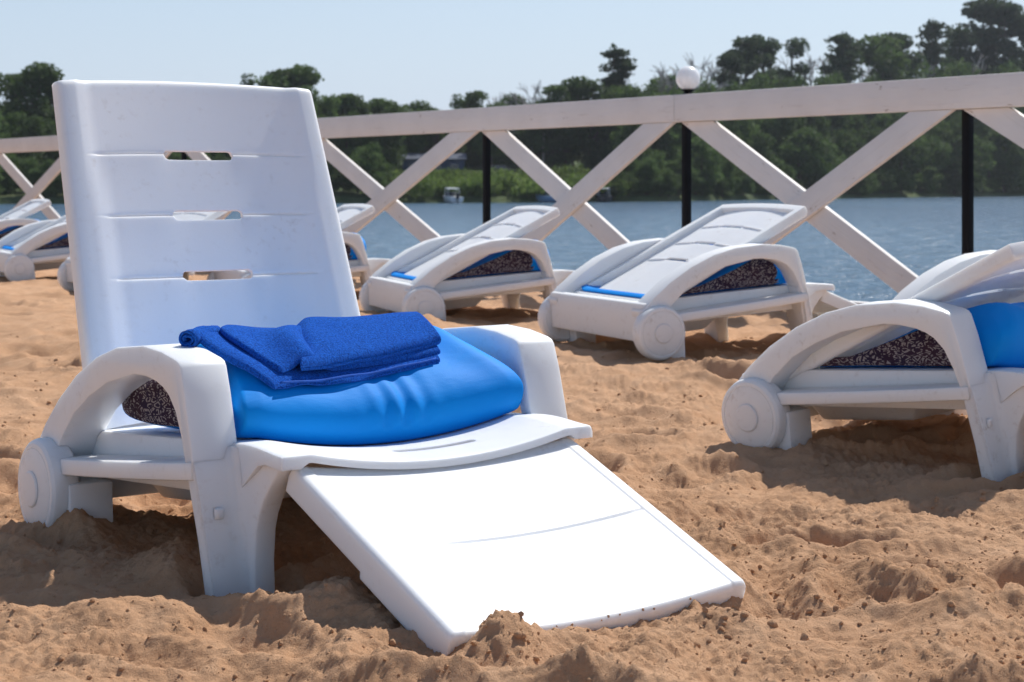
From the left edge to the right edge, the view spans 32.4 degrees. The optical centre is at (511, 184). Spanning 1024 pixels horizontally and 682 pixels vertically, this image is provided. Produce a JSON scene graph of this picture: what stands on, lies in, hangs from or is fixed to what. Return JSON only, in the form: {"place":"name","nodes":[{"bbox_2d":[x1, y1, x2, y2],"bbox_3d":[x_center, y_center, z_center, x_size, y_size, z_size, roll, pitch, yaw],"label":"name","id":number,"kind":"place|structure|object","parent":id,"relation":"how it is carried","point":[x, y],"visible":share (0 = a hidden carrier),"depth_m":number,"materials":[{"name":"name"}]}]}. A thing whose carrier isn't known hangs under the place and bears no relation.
{"place":"outdoors","nodes":[
{"label":"outdoors","id":0,"kind":"place"},
{"bbox_2d":[0,268,1023,681],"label":"sand","id":1,"kind":"structure","parent":0,"point":[782,510],"depth_m":2.96,"materials":[{"name":"beige sand"}]},
{"bbox_2d":[0,199,50,230],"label":"sun lounger","id":2,"kind":"object","parent":1,"relation":"on","point":[18,215],"visible":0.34,"depth_m":12.89,"materials":[{"name":"white plastic"}]},
{"bbox_2d":[0,215,194,280],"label":"sun lounger","id":3,"kind":"object","parent":1,"relation":"on","point":[24,259],"visible":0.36,"depth_m":11.28,"materials":[{"name":"white plastic"}]},
{"bbox_2d":[2,233,68,249],"bbox_3d":[-3.008,0.340,11.650,0.607,0.186,0.590,0,0,-27],"label":"folded mattress","id":4,"kind":"object","parent":3,"relation":"on","point":[62,241],"visible":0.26,"depth_m":11.39,"materials":[{"name":"blue fabric"}]},
{"bbox_2d":[57,211,227,290],"bbox_3d":[-1.789,0.370,9.926,1.273,0.591,0.849,0,0,-39],"label":"sun lounger","id":5,"kind":"object","parent":1,"relation":"on","point":[64,277],"visible":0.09,"depth_m":9.82,"materials":[{"name":"white plastic"}]},
{"bbox_2d":[207,204,390,285],"bbox_3d":[-0.926,0.398,9.446,1.273,0.591,0.849,0,0,-21],"label":"sun lounger","id":6,"kind":"object","parent":1,"relation":"on","point":[363,267],"visible":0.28,"depth_m":9.16,"materials":[{"name":"white plastic"}]},
{"bbox_2d":[18,79,745,655],"bbox_3d":[-0.277,0.255,3.158,0.849,0.942,1.408,0,0,-36],"label":"sun lounger","id":7,"kind":"object","parent":1,"relation":"on","point":[448,543],"visible":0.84,"depth_m":3.10,"materials":[{"name":"white plastic"}]},
{"bbox_2d":[122,326,522,444],"bbox_3d":[-0.353,0.365,3.260,0.589,0.200,0.511,0,0,-36],"label":"folded mattress","id":8,"kind":"object","parent":7,"relation":"on","point":[461,384],"visible":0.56,"depth_m":3.08,"materials":[{"name":"blue fabric"}]},
{"bbox_2d":[179,311,440,388],"bbox_3d":[-0.340,0.290,3.107,0.501,0.107,0.200,0,0,-36],"label":"folded towel","id":9,"kind":"object","parent":8,"relation":"on","point":[319,351],"visible":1,"depth_m":3.07,"materials":[{"name":"blue fabric"}]},
{"bbox_2d":[359,206,574,320],"bbox_3d":[0.013,0.392,8.090,1.273,0.591,0.849,0,0,-18],"label":"sun lounger","id":10,"kind":"object","parent":1,"relation":"on","point":[431,265],"visible":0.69,"depth_m":7.78,"materials":[{"name":"white plastic"}]},
{"bbox_2d":[391,239,549,279],"bbox_3d":[-0.194,0.337,8.021,0.607,0.186,0.590,0,0,-18],"label":"folded mattress","id":11,"kind":"object","parent":10,"relation":"on","point":[507,262],"visible":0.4,"depth_m":7.78,"materials":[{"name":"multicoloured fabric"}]},
{"bbox_2d":[0,72,1023,303],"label":"wooden fence","id":12,"kind":"object","parent":1,"relation":"on","point":[926,104],"visible":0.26,"depth_m":9.00,"materials":[{"name":"wood"}]},
{"bbox_2d":[676,66,699,93],"bbox_3d":[0.915,-0.538,9.167,0.128,0.158,0.128,0,0,0],"label":"globe lamp","id":13,"kind":"object","parent":12,"relation":"on","point":[687,79],"visible":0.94,"depth_m":9.12,"materials":[{"name":"glass"}]},
{"bbox_2d":[538,203,856,360],"bbox_3d":[0.841,0.365,6.561,1.273,0.591,0.849,0,0,-24],"label":"sun lounger","id":14,"kind":"object","parent":1,"relation":"on","point":[659,318],"visible":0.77,"depth_m":6.30,"materials":[{"name":"white plastic"}]},
{"bbox_2d":[581,244,785,297],"bbox_3d":[0.641,0.311,6.473,0.607,0.186,0.590,0,0,-24],"label":"folded mattress","id":15,"kind":"object","parent":14,"relation":"on","point":[752,273],"visible":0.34,"depth_m":6.25,"materials":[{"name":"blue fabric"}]},
{"bbox_2d":[722,241,1023,481],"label":"sun lounger","id":16,"kind":"object","parent":1,"relation":"on","point":[780,392],"visible":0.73,"depth_m":4.06,"materials":[{"name":"white plastic"}]},
{"bbox_2d":[820,302,1023,367],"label":"folded mattress","id":17,"kind":"object","parent":16,"relation":"on","point":[999,327],"visible":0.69,"depth_m":3.97,"materials":[{"name":"blue fabric"}]},
{"bbox_2d":[893,250,996,299],"bbox_3d":[1.908,0.449,5.712,1.273,0.454,0.849,0,0,-25],"label":"sun lounger","id":18,"kind":"object","parent":1,"relation":"on","point":[938,273],"visible":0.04,"depth_m":5.84,"materials":[{"name":"white plastic"}]},
{"bbox_2d":[0,196,1023,301],"bbox_3d":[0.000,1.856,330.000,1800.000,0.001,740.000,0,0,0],"label":"lake","id":19,"kind":"structure","parent":0,"point":[918,236],"depth_m":73.10,"materials":[{"name":"liquid"}]},
{"bbox_2d":[0,113,1023,203],"bbox_3d":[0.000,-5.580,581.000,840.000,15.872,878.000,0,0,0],"label":"bank","id":20,"kind":"structure","parent":0,"point":[345,196],"depth_m":194.39,"materials":[{"name":"green plant"}]},
{"bbox_2d":[0,166,16,194],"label":"leafy tree","id":21,"kind":"object","parent":20,"relation":"on","point":[8,186],"visible":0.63,"depth_m":173.00,"materials":[{"name":"green plant"}]},
{"bbox_2d":[1,109,40,164],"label":"leafy tree","id":22,"kind":"object","parent":20,"relation":"on","point":[16,118],"visible":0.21,"depth_m":187.50,"materials":[{"name":"green plant"}]},
{"bbox_2d":[9,114,48,170],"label":"leafy tree","id":23,"kind":"object","parent":20,"relation":"on","point":[37,126],"visible":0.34,"depth_m":185.98,"materials":[{"name":"green plant"}]},
{"bbox_2d":[0,61,64,131],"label":"leafy tree","id":24,"kind":"object","parent":20,"relation":"on","point":[41,75],"visible":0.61,"depth_m":195.43,"materials":[{"name":"green plant"}]},
{"bbox_2d":[18,158,53,195],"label":"leafy tree","id":25,"kind":"object","parent":20,"relation":"on","point":[33,175],"visible":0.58,"depth_m":171.78,"materials":[{"name":"green plant"}]},
{"bbox_2d":[37,121,58,164],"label":"leafy tree","id":26,"kind":"object","parent":20,"relation":"on","point":[49,132],"visible":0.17,"depth_m":189.17,"materials":[{"name":"green plant"}]},
{"bbox_2d":[36,158,62,196],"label":"leafy tree","id":27,"kind":"object","parent":20,"relation":"on","point":[50,190],"visible":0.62,"depth_m":171.84,"materials":[{"name":"green plant"}]},
{"bbox_2d":[239,68,293,86],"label":"leafy tree","id":28,"kind":"object","parent":20,"relation":"on","point":[277,72],"visible":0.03,"depth_m":212.24,"materials":[{"name":"green plant"}]},
{"bbox_2d":[255,64,324,87],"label":"leafy tree","id":29,"kind":"object","parent":20,"relation":"on","point":[302,75],"visible":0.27,"depth_m":212.34,"materials":[{"name":"green plant"}]},
{"bbox_2d":[297,85,342,138],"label":"leafy tree","id":30,"kind":"object","parent":20,"relation":"on","point":[328,105],"visible":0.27,"depth_m":208.03,"materials":[{"name":"green plant"}]},
{"bbox_2d":[326,110,365,177],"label":"leafy tree","id":31,"kind":"object","parent":20,"relation":"on","point":[340,144],"visible":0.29,"depth_m":198.52,"materials":[{"name":"green plant"}]},
{"bbox_2d":[335,93,386,147],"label":"leafy tree","id":32,"kind":"object","parent":20,"relation":"on","point":[359,104],"visible":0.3,"depth_m":214.27,"materials":[{"name":"green plant"}]},
{"bbox_2d":[343,136,388,161],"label":"leafy tree","id":33,"kind":"object","parent":20,"relation":"on","point":[363,140],"visible":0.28,"depth_m":198.65,"materials":[{"name":"green plant"}]},
{"bbox_2d":[351,142,394,195],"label":"leafy tree","id":34,"kind":"object","parent":20,"relation":"on","point":[368,163],"visible":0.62,"depth_m":178.80,"materials":[{"name":"green plant"}]},
{"bbox_2d":[367,111,407,170],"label":"leafy tree","id":35,"kind":"object","parent":20,"relation":"on","point":[392,158],"visible":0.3,"depth_m":200.95,"materials":[{"name":"green plant"}]},
{"bbox_2d":[367,98,408,113],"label":"leafy tree","id":36,"kind":"object","parent":20,"relation":"on","point":[382,102],"visible":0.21,"depth_m":216.03,"materials":[{"name":"green plant"}]},
{"bbox_2d":[382,101,410,165],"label":"leafy tree","id":37,"kind":"object","parent":20,"relation":"on","point":[389,108],"visible":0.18,"depth_m":212.38,"materials":[{"name":"green plant"}]},
{"bbox_2d":[390,99,435,152],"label":"leafy tree","id":38,"kind":"object","parent":20,"relation":"on","point":[416,142],"visible":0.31,"depth_m":210.74,"materials":[{"name":"green plant"}]},
{"bbox_2d":[405,174,441,199],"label":"shrub","id":39,"kind":"object","parent":20,"relation":"on","point":[425,187],"visible":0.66,"depth_m":178.67,"materials":[{"name":"green plant"}]},
{"bbox_2d":[400,153,466,171],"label":"shed","id":40,"kind":"structure","parent":20,"relation":"on","point":[455,160],"depth_m":206.44,"materials":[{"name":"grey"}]},
{"bbox_2d":[440,90,488,151],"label":"leafy tree","id":41,"kind":"object","parent":20,"relation":"on","point":[473,98],"visible":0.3,"depth_m":222.19,"materials":[{"name":"green plant"}]},
{"bbox_2d":[463,137,481,167],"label":"leafy tree","id":42,"kind":"object","parent":20,"relation":"on","point":[471,154],"visible":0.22,"depth_m":218.74,"materials":[{"name":"green plant"}]},
{"bbox_2d":[451,173,502,196],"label":"shrub","id":43,"kind":"object","parent":20,"relation":"on","point":[474,182],"visible":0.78,"depth_m":181.79,"materials":[{"name":"green plant"}]},
{"bbox_2d":[471,101,514,165],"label":"leafy tree","id":44,"kind":"object","parent":20,"relation":"on","point":[477,144],"visible":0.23,"depth_m":211.30,"materials":[{"name":"green plant"}]},
{"bbox_2d":[492,171,531,194],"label":"shrub","id":45,"kind":"object","parent":20,"relation":"on","point":[504,180],"visible":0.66,"depth_m":184.77,"materials":[{"name":"green plant"}]},
{"bbox_2d":[500,129,538,169],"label":"leafy tree","id":46,"kind":"object","parent":20,"relation":"on","point":[522,135],"visible":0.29,"depth_m":219.35,"materials":[{"name":"green plant"}]},
{"bbox_2d":[504,175,548,197],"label":"shrub","id":47,"kind":"object","parent":20,"relation":"on","point":[521,187],"visible":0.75,"depth_m":182.41,"materials":[{"name":"green plant"}]},
{"bbox_2d":[523,96,571,159],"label":"leafy tree","id":48,"kind":"object","parent":20,"relation":"on","point":[539,138],"visible":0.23,"depth_m":221.80,"materials":[{"name":"green plant"}]},
{"bbox_2d":[530,134,577,169],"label":"leafy tree","id":49,"kind":"object","parent":20,"relation":"on","point":[555,158],"visible":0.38,"depth_m":224.00,"materials":[{"name":"green plant"}]},
{"bbox_2d":[536,84,597,167],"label":"leafy tree","id":50,"kind":"object","parent":20,"relation":"on","point":[575,138],"visible":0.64,"depth_m":222.04,"materials":[{"name":"green plant"}]},
{"bbox_2d":[556,76,621,166],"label":"leafy tree","id":51,"kind":"object","parent":20,"relation":"on","point":[584,88],"visible":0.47,"depth_m":223.12,"materials":[{"name":"green plant"}]},
{"bbox_2d":[578,126,609,171],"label":"leafy tree","id":52,"kind":"object","parent":20,"relation":"on","point":[591,158],"visible":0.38,"depth_m":223.64,"materials":[{"name":"green plant"}]},
{"bbox_2d":[598,89,623,160],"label":"leafy tree","id":53,"kind":"object","parent":20,"relation":"on","point":[604,152],"visible":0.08,"depth_m":221.01,"materials":[{"name":"green plant"}]},
{"bbox_2d":[597,43,637,98],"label":"pine tree","id":54,"kind":"object","parent":20,"relation":"on","point":[621,65],"visible":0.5,"depth_m":229.76,"materials":[{"name":"green plant"}]},
{"bbox_2d":[603,177,634,198],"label":"shrub","id":55,"kind":"object","parent":20,"relation":"on","point":[623,183],"visible":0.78,"depth_m":190.55,"materials":[{"name":"green plant"}]},
{"bbox_2d":[606,82,649,152],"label":"leafy tree","id":56,"kind":"object","parent":20,"relation":"on","point":[634,92],"visible":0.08,"depth_m":219.81,"materials":[{"name":"green plant"}]},
{"bbox_2d":[610,124,657,174],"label":"leafy tree","id":57,"kind":"object","parent":20,"relation":"on","point":[622,135],"visible":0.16,"depth_m":207.45,"materials":[{"name":"green plant"}]},
{"bbox_2d":[631,156,663,194],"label":"leafy tree","id":58,"kind":"object","parent":20,"relation":"on","point":[648,168],"visible":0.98,"depth_m":195.21,"materials":[{"name":"green plant"}]},
{"bbox_2d":[639,149,673,188],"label":"leafy tree","id":59,"kind":"object","parent":20,"relation":"on","point":[658,156],"visible":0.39,"depth_m":198.89,"materials":[{"name":"green plant"}]},
{"bbox_2d":[643,74,677,92],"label":"leafy tree","id":60,"kind":"object","parent":20,"relation":"on","point":[655,82],"visible":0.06,"depth_m":239.86,"materials":[{"name":"green plant"}]},
{"bbox_2d":[651,62,678,94],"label":"bare tree","id":61,"kind":"object","parent":20,"relation":"on","point":[664,84],"visible":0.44,"depth_m":236.00,"materials":[{"name":"plant"}]},
{"bbox_2d":[655,170,681,196],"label":"leafy tree","id":62,"kind":"object","parent":20,"relation":"on","point":[670,177],"visible":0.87,"depth_m":196.58,"materials":[{"name":"green plant"}]},
{"bbox_2d":[652,122,691,168],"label":"leafy tree","id":63,"kind":"object","parent":20,"relation":"on","point":[675,143],"visible":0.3,"depth_m":210.63,"materials":[{"name":"green plant"}]},
{"bbox_2d":[672,157,702,192],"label":"leafy tree","id":64,"kind":"object","parent":20,"relation":"on","point":[694,171],"visible":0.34,"depth_m":202.37,"materials":[{"name":"green plant"}]},
{"bbox_2d":[650,53,732,91],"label":"bare tree","id":65,"kind":"object","parent":20,"relation":"on","point":[708,75],"visible":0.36,"depth_m":243.34,"materials":[{"name":"plant"}]},
{"bbox_2d":[673,136,725,190],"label":"leafy tree","id":66,"kind":"object","parent":20,"relation":"on","point":[702,148],"visible":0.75,"depth_m":205.57,"materials":[{"name":"green plant"}]},
{"bbox_2d":[711,178,733,196],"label":"leafy tree","id":67,"kind":"object","parent":20,"relation":"on","point":[718,190],"visible":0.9,"depth_m":207.21,"materials":[{"name":"green plant"}]},
{"bbox_2d":[713,158,739,192],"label":"leafy tree","id":68,"kind":"object","parent":20,"relation":"on","point":[729,170],"visible":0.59,"depth_m":209.91,"materials":[{"name":"green plant"}]},
{"bbox_2d":[712,53,745,91],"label":"leafy tree","id":69,"kind":"object","parent":20,"relation":"on","point":[731,62],"visible":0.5,"depth_m":250.76,"materials":[{"name":"green plant"}]},
{"bbox_2d":[718,119,749,142],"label":"leafy tree","id":70,"kind":"object","parent":20,"relation":"on","point":[738,133],"visible":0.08,"depth_m":228.15,"materials":[{"name":"green plant"}]},
{"bbox_2d":[726,119,760,150],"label":"leafy tree","id":71,"kind":"object","parent":20,"relation":"on","point":[746,123],"visible":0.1,"depth_m":231.32,"materials":[{"name":"green plant"}]},
{"bbox_2d":[733,169,757,195],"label":"leafy tree","id":72,"kind":"object","parent":20,"relation":"on","point":[748,187],"visible":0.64,"depth_m":212.24,"materials":[{"name":"green plant"}]},
{"bbox_2d":[719,35,778,86],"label":"pine tree","id":73,"kind":"object","parent":20,"relation":"on","point":[745,45],"visible":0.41,"depth_m":263.94,"materials":[{"name":"green plant"}]},
{"bbox_2d":[743,131,780,186],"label":"leafy tree","id":74,"kind":"object","parent":20,"relation":"on","point":[766,153],"visible":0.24,"depth_m":221.85,"materials":[{"name":"green plant"}]},
{"bbox_2d":[749,33,787,87],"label":"pine tree","id":75,"kind":"object","parent":20,"relation":"on","point":[772,46],"visible":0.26,"depth_m":268.03,"materials":[{"name":"green plant"}]},
{"bbox_2d":[754,70,782,120],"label":"leafy tree","id":76,"kind":"object","parent":20,"relation":"on","point":[763,81],"visible":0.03,"depth_m":253.64,"materials":[{"name":"green plant"}]},
{"bbox_2d":[751,118,788,164],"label":"leafy tree","id":77,"kind":"object","parent":20,"relation":"on","point":[767,129],"visible":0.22,"depth_m":242.84,"materials":[{"name":"green plant"}]},
{"bbox_2d":[758,117,801,174],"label":"leafy tree","id":78,"kind":"object","parent":20,"relation":"on","point":[786,122],"visible":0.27,"depth_m":243.03,"materials":[{"name":"green plant"}]},
{"bbox_2d":[766,37,810,85],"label":"pine tree","id":79,"kind":"object","parent":20,"relation":"on","point":[796,47],"visible":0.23,"depth_m":277.06,"materials":[{"name":"green plant"}]},
{"bbox_2d":[776,131,831,188],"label":"leafy tree","id":80,"kind":"object","parent":20,"relation":"on","point":[811,161],"visible":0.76,"depth_m":230.65,"materials":[{"name":"green plant"}]},
{"bbox_2d":[780,73,830,177],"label":"leafy tree","id":81,"kind":"object","parent":20,"relation":"on","point":[810,120],"visible":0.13,"depth_m":259.32,"materials":[{"name":"green plant"}]},
{"bbox_2d":[777,126,837,187],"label":"leafy tree","id":82,"kind":"object","parent":20,"relation":"on","point":[824,147],"visible":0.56,"depth_m":231.63,"materials":[{"name":"green plant"}]},
{"bbox_2d":[813,72,851,140],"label":"leafy tree","id":83,"kind":"object","parent":20,"relation":"on","point":[822,81],"visible":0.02,"depth_m":265.70,"materials":[{"name":"green plant"}]},
{"bbox_2d":[817,128,869,187],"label":"leafy tree","id":84,"kind":"object","parent":20,"relation":"on","point":[846,141],"visible":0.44,"depth_m":244.48,"materials":[{"name":"green plant"}]},
{"bbox_2d":[815,31,877,127],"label":"pine tree","id":85,"kind":"object","parent":20,"relation":"on","point":[841,60],"visible":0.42,"depth_m":280.01,"materials":[{"name":"green plant"}]},
{"bbox_2d":[847,114,882,146],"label":"leafy tree","id":86,"kind":"object","parent":20,"relation":"on","point":[869,134],"visible":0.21,"depth_m":268.29,"materials":[{"name":"green plant"}]},
{"bbox_2d":[821,33,911,115],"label":"leafy tree","id":87,"kind":"object","parent":20,"relation":"on","point":[880,55],"visible":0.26,"depth_m":291.33,"materials":[{"name":"green plant"}]},
{"bbox_2d":[858,113,908,160],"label":"leafy tree","id":88,"kind":"object","parent":20,"relation":"on","point":[880,118],"visible":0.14,"depth_m":272.23,"materials":[{"name":"green plant"}]},
{"bbox_2d":[873,169,896,192],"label":"leafy tree","id":89,"kind":"object","parent":20,"relation":"on","point":[883,176],"visible":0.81,"depth_m":250.92,"materials":[{"name":"green plant"}]},
{"bbox_2d":[878,32,925,80],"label":"pine tree","id":90,"kind":"object","parent":20,"relation":"on","point":[913,55],"visible":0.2,"depth_m":296.33,"materials":[{"name":"green plant"}]},
{"bbox_2d":[880,121,931,191],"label":"leafy tree","id":91,"kind":"object","parent":20,"relation":"on","point":[910,154],"visible":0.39,"depth_m":257.04,"materials":[{"name":"green plant"}]},
{"bbox_2d":[900,51,958,142],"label":"leafy tree","id":92,"kind":"object","parent":20,"relation":"on","point":[921,73],"visible":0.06,"depth_m":300.34,"materials":[{"name":"green plant"}]},
{"bbox_2d":[917,166,944,191],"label":"leafy tree","id":93,"kind":"object","parent":20,"relation":"on","point":[930,172],"visible":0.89,"depth_m":262.25,"materials":[{"name":"green plant"}]},
{"bbox_2d":[914,18,954,77],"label":"pine tree","id":94,"kind":"object","parent":20,"relation":"on","point":[933,50],"visible":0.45,"depth_m":315.29,"materials":[{"name":"green plant"}]},
{"bbox_2d":[910,135,960,183],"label":"leafy tree","id":95,"kind":"object","parent":20,"relation":"on","point":[938,157],"visible":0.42,"depth_m":268.12,"materials":[{"name":"green plant"}]},
{"bbox_2d":[932,58,971,142],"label":"leafy tree","id":96,"kind":"object","parent":20,"relation":"on","point":[956,70],"visible":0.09,"depth_m":304.45,"materials":[{"name":"green plant"}]},
{"bbox_2d":[932,122,989,194],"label":"leafy tree","id":97,"kind":"object","parent":20,"relation":"on","point":[955,135],"visible":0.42,"depth_m":270.42,"materials":[{"name":"green plant"}]},
{"bbox_2d":[943,25,982,74],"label":"pine tree","id":98,"kind":"object","parent":20,"relation":"on","point":[956,50],"visible":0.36,"depth_m":325.06,"materials":[{"name":"green plant"}]},
{"bbox_2d":[950,134,996,181],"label":"leafy tree","id":99,"kind":"object","parent":20,"relation":"on","point":[983,150],"visible":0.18,"depth_m":279.44,"materials":[{"name":"green plant"}]},
{"bbox_2d":[954,108,992,176],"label":"leafy tree","id":100,"kind":"object","parent":20,"relation":"on","point":[984,129],"visible":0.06,"depth_m":297.16,"materials":[{"name":"green plant"}]},
{"bbox_2d":[944,0,1015,74],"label":"pine tree","id":101,"kind":"object","parent":20,"relation":"on","point":[983,7],"visible":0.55,"depth_m":332.53,"materials":[{"name":"green plant"}]},
{"bbox_2d":[966,0,1023,73],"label":"pine tree","id":102,"kind":"object","parent":20,"relation":"on","point":[1006,46],"visible":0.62,"depth_m":330.79,"materials":[{"name":"green plant"}]},
{"bbox_2d":[979,135,1018,188],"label":"leafy tree","id":103,"kind":"object","parent":20,"relation":"on","point":[1005,161],"visible":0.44,"depth_m":283.19,"materials":[{"name":"green plant"}]},
{"bbox_2d":[989,130,1023,191],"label":"leafy tree","id":104,"kind":"object","parent":20,"relation":"on","point":[1016,150],"visible":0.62,"depth_m":283.57,"materials":[{"name":"green plant"}]},
{"bbox_2d":[0,0,1023,110],"label":"sky","id":105,"kind":"structure","parent":0,"point":[404,52],"materials":[{"name":"blue"}]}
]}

